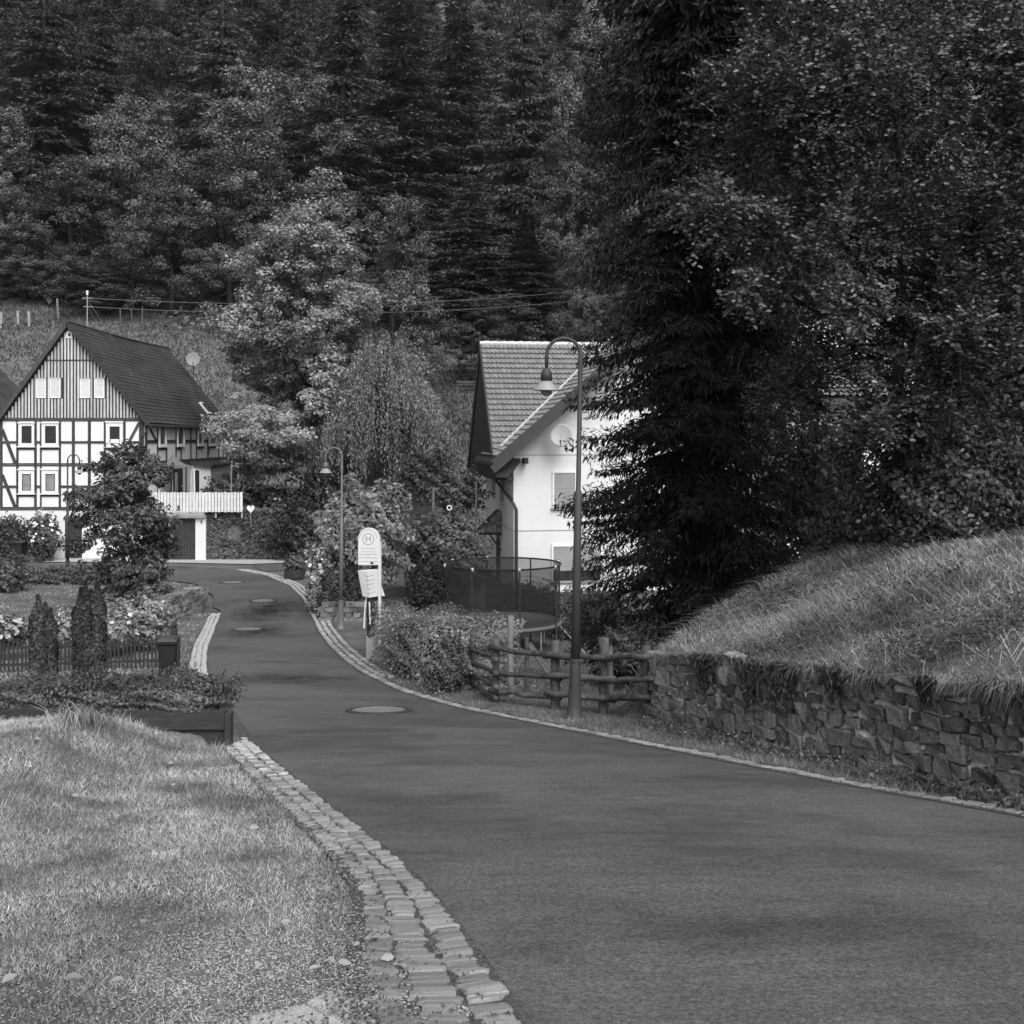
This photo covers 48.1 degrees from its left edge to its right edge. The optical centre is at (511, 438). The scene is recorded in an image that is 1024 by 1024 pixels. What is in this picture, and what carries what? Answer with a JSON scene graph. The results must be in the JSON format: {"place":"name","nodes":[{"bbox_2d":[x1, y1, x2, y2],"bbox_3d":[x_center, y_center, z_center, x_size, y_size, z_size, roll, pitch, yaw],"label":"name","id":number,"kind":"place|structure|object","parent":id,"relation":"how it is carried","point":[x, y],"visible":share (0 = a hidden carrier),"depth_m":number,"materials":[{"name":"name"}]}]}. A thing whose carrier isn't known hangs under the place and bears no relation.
{"place":"outdoors","nodes":[
{"label":"outdoors","id":0,"kind":"place"},
{"bbox_2d":[0,581,210,683],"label":"garden grass","id":1,"kind":"structure","parent":0,"point":[109,670],"depth_m":36.55,"materials":[{"name":"plant"}]},
{"bbox_2d":[0,0,1023,1023],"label":"ground","id":2,"kind":"structure","parent":0,"point":[354,633],"depth_m":10.43,"materials":[{"name":"plant"}]},
{"bbox_2d":[0,550,33,593],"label":"shrub","id":3,"kind":"object","parent":2,"relation":"on","point":[12,574],"visible":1,"depth_m":43.79,"materials":[{"name":"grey plant"}]},
{"bbox_2d":[0,105,68,298],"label":"leafy tree","id":4,"kind":"object","parent":2,"relation":"on","point":[10,114],"visible":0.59,"depth_m":107.78,"materials":[{"name":"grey plant"}]},
{"bbox_2d":[0,222,81,302],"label":"leafy tree","id":5,"kind":"object","parent":2,"relation":"on","point":[43,277],"visible":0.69,"depth_m":105.84,"materials":[{"name":"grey plant"}]},
{"bbox_2d":[20,508,65,562],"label":"flowering shrub","id":6,"kind":"object","parent":2,"relation":"on","point":[42,535],"visible":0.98,"depth_m":55.95,"materials":[{"name":"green plant"}]},
{"bbox_2d":[27,594,60,680],"bbox_3d":[-8.834,3.994,21.637,0.620,2.148,0.422,0,0,-22],"label":"columnar yew","id":7,"kind":"object","parent":2,"relation":"on","point":[44,645],"visible":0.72,"depth_m":21.53,"materials":[{"name":"plant"}]},
{"bbox_2d":[0,14,102,223],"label":"leafy tree","id":8,"kind":"object","parent":2,"relation":"on","point":[75,68],"visible":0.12,"depth_m":125.00,"materials":[{"name":"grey plant"}]},
{"bbox_2d":[19,564,106,585],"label":"hedge","id":9,"kind":"object","parent":2,"relation":"on","point":[57,575],"visible":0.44,"depth_m":46.42,"materials":[{"name":"grey plant"}]},
{"bbox_2d":[0,0,140,243],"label":"conifer tree","id":10,"kind":"object","parent":2,"relation":"on","point":[47,49],"visible":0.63,"depth_m":121.17,"materials":[{"name":"grey plant"}]},
{"bbox_2d":[0,156,149,305],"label":"leafy tree","id":11,"kind":"object","parent":2,"relation":"on","point":[71,261],"visible":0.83,"depth_m":105.54,"materials":[{"name":"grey plant"}]},
{"bbox_2d":[29,697,127,741],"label":"grass tuft","id":12,"kind":"object","parent":2,"relation":"on","point":[81,717],"visible":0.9,"depth_m":12.22,"materials":[{"name":"plant"}]},
{"bbox_2d":[69,579,108,680],"bbox_3d":[-7.741,3.782,21.059,0.716,2.440,0.572,0,0,0],"label":"columnar yew","id":13,"kind":"object","parent":2,"relation":"on","point":[89,631],"visible":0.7,"depth_m":20.90,"materials":[{"name":"plant"}]},
{"bbox_2d":[0,636,179,672],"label":"picket fence","id":14,"kind":"object","parent":2,"relation":"on","point":[17,664],"visible":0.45,"depth_m":27.18,"materials":[{"name":"grey wood"}]},
{"bbox_2d":[40,267,151,314],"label":"leafy tree","id":15,"kind":"object","parent":2,"relation":"on","point":[85,282],"visible":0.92,"depth_m":103.28,"materials":[{"name":"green plant"}]},
{"bbox_2d":[51,0,148,227],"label":"conifer tree","id":16,"kind":"object","parent":2,"relation":"on","point":[96,61],"visible":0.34,"depth_m":127.46,"materials":[{"name":"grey plant"}]},
{"bbox_2d":[0,684,232,747],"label":"timber planter","id":17,"kind":"object","parent":2,"relation":"on","point":[212,726],"visible":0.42,"depth_m":13.23,"materials":[{"name":"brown wood"}]},
{"bbox_2d":[0,664,88,719],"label":"planter hedge","id":18,"kind":"object","parent":17,"relation":"in","point":[17,692],"visible":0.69,"depth_m":13.73,"materials":[{"name":"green plant"}]},
{"bbox_2d":[35,659,251,714],"bbox_3d":[-4.439,3.051,13.935,2.478,0.569,1.568,0,0,0],"label":"planter hedge","id":19,"kind":"object","parent":17,"relation":"in","point":[153,691],"visible":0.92,"depth_m":13.64,"materials":[{"name":"grey plant"}]},
{"bbox_2d":[59,439,184,607],"bbox_3d":[-12.724,3.123,37.853,3.717,6.241,3.663,0,0,30],"label":"garden tree","id":20,"kind":"object","parent":2,"relation":"on","point":[116,495],"visible":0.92,"depth_m":37.37,"materials":[{"name":"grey plant"}]},
{"bbox_2d":[49,91,200,287],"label":"leafy tree","id":21,"kind":"object","parent":2,"relation":"on","point":[152,151],"visible":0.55,"depth_m":110.04,"materials":[{"name":"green plant"}]},
{"bbox_2d":[0,320,250,557],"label":"half timbered house","id":22,"kind":"structure","parent":2,"relation":"on","point":[83,392],"depth_m":58.00,"materials":[{"name":"paint"}]},
{"bbox_2d":[81,0,182,117],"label":"leafy tree","id":23,"kind":"object","parent":2,"relation":"on","point":[133,32],"visible":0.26,"depth_m":163.68,"materials":[{"name":"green plant"}]},
{"bbox_2d":[106,33,182,164],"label":"leafy tree","id":24,"kind":"object","parent":2,"relation":"on","point":[133,73],"visible":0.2,"depth_m":148.54,"materials":[{"name":"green plant"}]},
{"bbox_2d":[104,591,188,651],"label":"shrub","id":25,"kind":"object","parent":2,"relation":"on","point":[150,620],"visible":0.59,"depth_m":30.18,"materials":[{"name":"grey plant"}]},
{"bbox_2d":[116,31,218,206],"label":"leafy tree","id":26,"kind":"object","parent":2,"relation":"on","point":[154,73],"visible":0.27,"depth_m":131.17,"materials":[{"name":"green plant"}]},
{"bbox_2d":[100,165,249,317],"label":"leafy tree","id":27,"kind":"object","parent":2,"relation":"on","point":[172,219],"visible":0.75,"depth_m":103.08,"materials":[{"name":"grey plant"}]},
{"bbox_2d":[147,509,206,559],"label":"garage","id":28,"kind":"structure","parent":2,"relation":"on","point":[191,530],"depth_m":57.12,"materials":[{"name":"paint"}]},
{"bbox_2d":[142,492,242,517],"bbox_3d":[-16.009,3.307,56.905,5.340,1.294,0.150,0,0,0],"label":"terrace fence","id":29,"kind":"object","parent":28,"relation":"on","point":[207,501],"visible":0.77,"depth_m":56.83,"materials":[{"name":"wood"}]},
{"bbox_2d":[153,586,208,622],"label":"stone wall","id":30,"kind":"structure","parent":2,"relation":"on","point":[190,601],"depth_m":37.60,"materials":[{"name":"stone"}]},
{"bbox_2d":[147,0,230,93],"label":"leafy tree","id":31,"kind":"object","parent":2,"relation":"on","point":[190,7],"visible":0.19,"depth_m":164.79,"materials":[{"name":"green plant"}]},
{"bbox_2d":[0,710,379,1023],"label":"lawn grass","id":32,"kind":"structure","parent":2,"relation":"on","point":[7,728],"depth_m":7.83,"materials":[{"name":"plant"}]},
{"bbox_2d":[2,737,406,982],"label":"leaves","id":33,"kind":"object","parent":2,"relation":"on","point":[76,975],"visible":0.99,"depth_m":5.21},
{"bbox_2d":[129,0,293,265],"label":"conifer tree","id":34,"kind":"object","parent":2,"relation":"on","point":[210,60],"visible":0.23,"depth_m":117.37,"materials":[{"name":"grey plant"}]},
{"bbox_2d":[147,5,291,198],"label":"leafy tree","id":35,"kind":"object","parent":2,"relation":"on","point":[179,29],"visible":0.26,"depth_m":128.84,"materials":[{"name":"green plant"}]},
{"bbox_2d":[154,147,291,314],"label":"leafy tree","id":36,"kind":"object","parent":2,"relation":"on","point":[256,210],"visible":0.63,"depth_m":102.78,"materials":[{"name":"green plant"}]},
{"bbox_2d":[200,472,263,507],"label":"shrub","id":37,"kind":"object","parent":2,"relation":"on","point":[224,485],"visible":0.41,"depth_m":59.93,"materials":[{"name":"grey plant"}]},
{"bbox_2d":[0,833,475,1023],"bbox_3d":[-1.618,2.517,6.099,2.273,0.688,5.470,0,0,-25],"label":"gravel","id":38,"kind":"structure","parent":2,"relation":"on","point":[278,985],"depth_m":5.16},
{"bbox_2d":[204,507,283,559],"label":"retaining wall","id":39,"kind":"structure","parent":2,"relation":"on","point":[226,535],"depth_m":57.15,"materials":[{"name":"stone"}]},
{"bbox_2d":[0,717,521,1023],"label":"lawn weeds","id":40,"kind":"object","parent":2,"relation":"on","point":[376,1014],"visible":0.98,"depth_m":5.70,"materials":[{"name":"grey plant"}]},
{"bbox_2d":[169,64,362,290],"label":"leafy tree","id":41,"kind":"object","parent":2,"relation":"on","point":[236,117],"visible":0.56,"depth_m":107.42,"materials":[{"name":"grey plant"}]},
{"bbox_2d":[246,0,325,100],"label":"leafy tree","id":42,"kind":"object","parent":2,"relation":"on","point":[281,20],"visible":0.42,"depth_m":160.68,"materials":[{"name":"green plant"}]},
{"bbox_2d":[0,257,580,505],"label":"meadow grass","id":43,"kind":"structure","parent":2,"relation":"on","point":[465,398],"depth_m":96.69,"materials":[{"name":"plant"}]},
{"bbox_2d":[246,454,337,510],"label":"shrub","id":44,"kind":"object","parent":2,"relation":"on","point":[299,492],"visible":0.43,"depth_m":59.83,"materials":[{"name":"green plant"}]},
{"bbox_2d":[261,0,329,209],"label":"conifer tree","id":45,"kind":"object","parent":2,"relation":"on","point":[293,54],"visible":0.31,"depth_m":127.56,"materials":[{"name":"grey plant"}]},
{"bbox_2d":[267,497,326,559],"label":"shrub","id":46,"kind":"object","parent":2,"relation":"on","point":[297,528],"visible":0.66,"depth_m":56.38,"materials":[{"name":"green plant"}]},
{"bbox_2d":[190,191,442,506],"bbox_3d":[-11.090,-3.912,63.804,13.584,19.167,12.815,0,0,-34],"label":"ash tree","id":47,"kind":"object","parent":2,"relation":"on","point":[311,372],"visible":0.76,"depth_m":60.86,"materials":[{"name":"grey plant"}]},
{"bbox_2d":[238,569,394,677],"bbox_3d":[-6.792,5.394,37.953,2.124,1.368,31.362,0,0,-18],"label":"bend gutter","id":48,"kind":"object","parent":2,"relation":"on","point":[339,645],"visible":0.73,"depth_m":30.96,"materials":[{"name":"stone"}]},
{"bbox_2d":[303,542,331,613],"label":"blossom hedge","id":49,"kind":"object","parent":2,"relation":"on","point":[315,567],"visible":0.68,"depth_m":37.97,"materials":[{"name":"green plant"}]},
{"bbox_2d":[251,991,385,1023],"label":"paving","id":50,"kind":"structure","parent":2,"relation":"on","point":[294,1011],"depth_m":4.58,"materials":[{"name":"stone"}]},
{"bbox_2d":[279,0,413,278],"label":"conifer tree","id":51,"kind":"object","parent":2,"relation":"on","point":[348,90],"visible":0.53,"depth_m":114.93,"materials":[{"name":"grey plant"}]},
{"bbox_2d":[315,564,385,617],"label":"blossom hedge","id":52,"kind":"object","parent":2,"relation":"on","point":[352,591],"visible":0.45,"depth_m":37.00,"materials":[{"name":"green plant"}]},
{"bbox_2d":[187,611,534,1023],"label":"gutter","id":53,"kind":"object","parent":2,"relation":"on","point":[431,979],"visible":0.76,"depth_m":5.80,"materials":[{"name":"stone"}]},
{"bbox_2d":[306,471,420,584],"bbox_3d":[-5.195,3.322,40.079,3.978,4.389,4.296,0,0,0],"label":"flowering shrub","id":54,"kind":"object","parent":2,"relation":"on","point":[379,513],"visible":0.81,"depth_m":39.17,"materials":[{"name":"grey plant"}]},
{"bbox_2d":[358,527,384,643],"bbox_3d":[-3.256,3.756,26.561,0.627,3.370,0.228,0,0,-9],"label":"bus stop sign","id":55,"kind":"object","parent":2,"relation":"on","point":[369,548],"visible":1,"depth_m":26.57,"materials":[{"name":"metal"}]},
{"bbox_2d":[302,330,462,520],"bbox_3d":[-6.644,0.020,60.184,8.300,11.504,8.009,0,0,0],"label":"willow tree","id":56,"kind":"object","parent":2,"relation":"on","point":[422,421],"visible":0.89,"depth_m":58.69,"materials":[{"name":"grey plant"}]},
{"bbox_2d":[331,192,458,401],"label":"leafy tree","id":57,"kind":"object","parent":2,"relation":"on","point":[408,252],"visible":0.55,"depth_m":79.60,"materials":[{"name":"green plant"}]},
{"bbox_2d":[328,0,484,245],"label":"conifer tree","id":58,"kind":"object","parent":2,"relation":"on","point":[404,87],"visible":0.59,"depth_m":118.52,"materials":[{"name":"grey plant"}]},
{"bbox_2d":[357,193,460,323],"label":"conifer tree","id":59,"kind":"object","parent":2,"relation":"on","point":[413,226],"visible":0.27,"depth_m":100.19,"materials":[{"name":"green plant"}]},
{"bbox_2d":[390,443,453,507],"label":"shrub","id":60,"kind":"object","parent":2,"relation":"on","point":[422,469],"visible":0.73,"depth_m":51.38,"materials":[{"name":"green plant"}]},
{"bbox_2d":[403,557,449,620],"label":"round bush","id":61,"kind":"object","parent":2,"relation":"on","point":[427,584],"visible":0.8,"depth_m":29.72,"materials":[{"name":"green plant"}]},
{"bbox_2d":[403,501,494,585],"bbox_3d":[-2.396,3.980,42.138,3.650,3.345,3.932,0,0,0],"label":"shrub","id":62,"kind":"object","parent":2,"relation":"on","point":[435,538],"visible":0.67,"depth_m":41.25,"materials":[{"name":"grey plant"}]},
{"bbox_2d":[430,631,467,693],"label":"bush","id":63,"kind":"object","parent":2,"relation":"on","point":[449,674],"visible":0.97,"depth_m":19.92,"materials":[{"name":"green plant"}]},
{"bbox_2d":[365,599,535,693],"bbox_3d":[-1.458,4.277,23.334,2.414,1.770,7.272,0,-5,-19],"label":"hedge","id":64,"kind":"object","parent":2,"relation":"on","point":[409,642],"visible":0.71,"depth_m":22.19,"materials":[{"name":"grey plant"}]},
{"bbox_2d":[418,464,494,518],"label":"shrub","id":65,"kind":"object","parent":2,"relation":"on","point":[454,488],"visible":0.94,"depth_m":46.47,"materials":[{"name":"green plant"}]},
{"bbox_2d":[395,0,518,244],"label":"conifer tree","id":66,"kind":"object","parent":2,"relation":"on","point":[462,45],"visible":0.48,"depth_m":122.99,"materials":[{"name":"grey plant"}]},
{"bbox_2d":[387,174,543,329],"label":"conifer tree","id":67,"kind":"object","parent":2,"relation":"on","point":[476,262],"visible":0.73,"depth_m":96.94,"materials":[{"name":"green plant"}]},
{"bbox_2d":[432,293,543,372],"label":"leafy tree","id":68,"kind":"object","parent":2,"relation":"on","point":[483,315],"visible":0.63,"depth_m":82.70,"materials":[{"name":"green plant"}]},
{"bbox_2d":[440,318,559,352],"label":"hedge","id":69,"kind":"object","parent":2,"relation":"on","point":[538,331],"visible":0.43,"depth_m":85.27,"materials":[{"name":"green plant"}]},
{"bbox_2d":[0,5,1020,328],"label":"undergrowth","id":70,"kind":"object","parent":2,"relation":"on","point":[186,319],"visible":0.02,"depth_m":108.10,"materials":[{"name":"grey plant"}]},
{"bbox_2d":[443,556,584,657],"bbox_3d":[-0.238,5.191,35.365,3.756,2.745,3.802,0,0,-26],"label":"trampoline","id":71,"kind":"object","parent":2,"relation":"on","point":[527,589],"visible":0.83,"depth_m":33.97,"materials":[{"name":"fabric"}]},
{"bbox_2d":[449,0,579,281],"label":"conifer tree","id":72,"kind":"object","parent":2,"relation":"on","point":[518,156],"visible":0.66,"depth_m":111.27,"materials":[{"name":"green plant"}]},
{"bbox_2d":[454,1,583,180],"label":"leafy tree","id":73,"kind":"object","parent":2,"relation":"on","point":[493,41],"visible":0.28,"depth_m":134.62,"materials":[{"name":"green plant"}]},
{"bbox_2d":[472,206,580,326],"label":"conifer tree","id":74,"kind":"object","parent":2,"relation":"on","point":[533,256],"visible":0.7,"depth_m":96.19,"materials":[{"name":"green plant"}]},
{"bbox_2d":[533,336,584,719],"bbox_3d":[0.682,1.351,16.586,0.765,5.652,0.389,0,0,4],"label":"street lamp","id":75,"kind":"object","parent":2,"relation":"on","point":[545,386],"visible":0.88,"depth_m":16.55,"materials":[{"name":"metal"}]},
{"bbox_2d":[468,630,652,718],"bbox_3d":[0.393,3.858,18.185,0.838,1.893,5.402,0,0,-32],"label":"log fence","id":76,"kind":"object","parent":2,"relation":"on","point":[555,695],"visible":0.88,"depth_m":17.63,"materials":[{"name":"wood"}]},
{"bbox_2d":[536,0,594,181],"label":"conifer tree","id":77,"kind":"object","parent":2,"relation":"on","point":[573,27],"visible":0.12,"depth_m":141.06,"materials":[{"name":"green plant"}]},
{"bbox_2d":[523,130,613,326],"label":"leafy tree","id":78,"kind":"object","parent":2,"relation":"on","point":[567,171],"visible":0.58,"depth_m":98.25,"materials":[{"name":"grey plant"}]},
{"bbox_2d":[547,239,626,341],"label":"leafy tree","id":79,"kind":"object","parent":2,"relation":"on","point":[561,319],"visible":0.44,"depth_m":82.91,"materials":[{"name":"grey plant"}]},
{"bbox_2d":[544,0,636,262],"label":"leafy tree","id":80,"kind":"object","parent":2,"relation":"on","point":[568,85],"visible":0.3,"depth_m":107.21,"materials":[{"name":"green plant"}]},
{"bbox_2d":[559,582,627,664],"bbox_3d":[1.968,4.360,27.000,1.456,1.966,1.432,0,0,41],"label":"shrub","id":81,"kind":"object","parent":2,"relation":"on","point":[587,613],"visible":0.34,"depth_m":26.71,"materials":[{"name":"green plant"}]},
{"bbox_2d":[553,28,672,315],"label":"leafy tree","id":82,"kind":"object","parent":2,"relation":"on","point":[609,38],"visible":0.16,"depth_m":100.17,"materials":[{"name":"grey plant"}]},
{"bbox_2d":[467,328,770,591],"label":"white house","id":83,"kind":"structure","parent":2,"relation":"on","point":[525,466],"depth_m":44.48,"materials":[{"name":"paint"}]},
{"bbox_2d":[594,613,660,675],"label":"shrub","id":84,"kind":"object","parent":2,"relation":"on","point":[624,643],"visible":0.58,"depth_m":20.22,"materials":[{"name":"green plant"}]},
{"bbox_2d":[353,655,993,808],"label":"verge grass","id":85,"kind":"structure","parent":2,"relation":"on","point":[818,769],"depth_m":14.40,"materials":[{"name":"plant"}]},
{"bbox_2d":[582,0,797,345],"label":"leafy tree","id":86,"kind":"object","parent":2,"relation":"on","point":[629,286],"visible":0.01,"depth_m":63.36,"materials":[{"name":"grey plant"}]},
{"bbox_2d":[370,676,1023,816],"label":"kerb","id":87,"kind":"structure","parent":2,"relation":"on","point":[860,784],"depth_m":12.20,"materials":[{"name":"stone"}]},
{"bbox_2d":[552,0,850,691],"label":"spruce tree","id":88,"kind":"object","parent":2,"relation":"on","point":[703,508],"visible":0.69,"depth_m":21.25,"materials":[{"name":"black plant"}]},
{"bbox_2d":[751,386,884,572],"bbox_3d":[6.073,1.286,23.054,2.513,5.084,2.420,0,0,42],"label":"tall shrub","id":89,"kind":"object","parent":2,"relation":"on","point":[823,474],"visible":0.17,"depth_m":22.47,"materials":[{"name":"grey plant"}]},
{"bbox_2d":[618,526,1023,762],"bbox_3d":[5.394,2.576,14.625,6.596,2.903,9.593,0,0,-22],"label":"bank grass","id":90,"kind":"structure","parent":2,"relation":"on","point":[841,602],"depth_m":13.86,"materials":[{"name":"plant"}]},
{"bbox_2d":[642,0,1023,479],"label":"broadleaf tree","id":91,"kind":"object","parent":2,"relation":"on","point":[972,320],"visible":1,"depth_m":15.56,"materials":[{"name":"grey plant"}]},
{"bbox_2d":[643,650,1023,806],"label":"stone wall","id":92,"kind":"structure","parent":2,"relation":"on","point":[896,723],"depth_m":11.30,"materials":[{"name":"stone"}]},
{"bbox_2d":[631,653,1023,813],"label":"wall plants","id":93,"kind":"object","parent":92,"relation":"attached to","point":[982,794],"depth_m":11.37,"materials":[{"name":"plant"}]},
{"bbox_2d":[652,646,1023,727],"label":"hanging grass","id":94,"kind":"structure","parent":92,"relation":"on","point":[968,682],"depth_m":10.15,"materials":[{"name":"plant"}]},
{"bbox_2d":[685,650,1023,725],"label":"trailing plants","id":95,"kind":"object","parent":92,"relation":"attached to","point":[776,686],"visible":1,"depth_m":12.71,"materials":[{"name":"plant"}]},
{"bbox_2d":[754,236,918,579],"bbox_3d":[12.913,-0.950,45.650,6.632,13.600,9.100,0,0,0],"label":"leafy tree","id":96,"kind":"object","parent":2,"relation":"on","point":[837,398],"depth_m":42.02,"materials":[{"name":"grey plant"}]},
{"bbox_2d":[741,0,931,295],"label":"leafy tree","id":97,"kind":"object","parent":2,"relation":"on","point":[882,166],"visible":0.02,"depth_m":55.82,"materials":[{"name":"black plant"}]},
{"bbox_2d":[788,471,894,566],"bbox_3d":[5.457,1.686,18.167,2.080,2.473,2.238,0,0,0],"label":"shrub","id":98,"kind":"object","parent":2,"relation":"on","point":[830,537],"visible":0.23,"depth_m":17.89,"materials":[{"name":"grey plant"}]},
{"bbox_2d":[821,401,1023,552],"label":"shrub","id":99,"kind":"object","parent":2,"relation":"on","point":[947,492],"visible":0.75,"depth_m":16.33,"materials":[{"name":"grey plant"}]},
{"bbox_2d":[849,0,1023,399],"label":"leafy tree","id":100,"kind":"object","parent":2,"relation":"on","point":[940,207],"visible":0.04,"depth_m":55.66,"materials":[{"name":"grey plant"}]},
{"bbox_2d":[882,209,996,457],"bbox_3d":[9.078,-0.916,23.918,2.563,7.943,2.604,0,0,0],"label":"tall shrub","id":101,"kind":"object","parent":2,"relation":"on","point":[920,383],"visible":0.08,"depth_m":23.55,"materials":[{"name":"grey plant"}]},
{"bbox_2d":[952,179,1023,528],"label":"tall shrub","id":102,"kind":"object","parent":2,"relation":"on","point":[1018,402],"visible":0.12,"depth_m":21.56,"materials":[{"name":"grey plant"}]},
{"bbox_2d":[19,564,1023,1023],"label":"road","id":103,"kind":"structure","parent":0,"point":[567,876],"depth_m":7.35,"materials":[{"name":"asphalt"}]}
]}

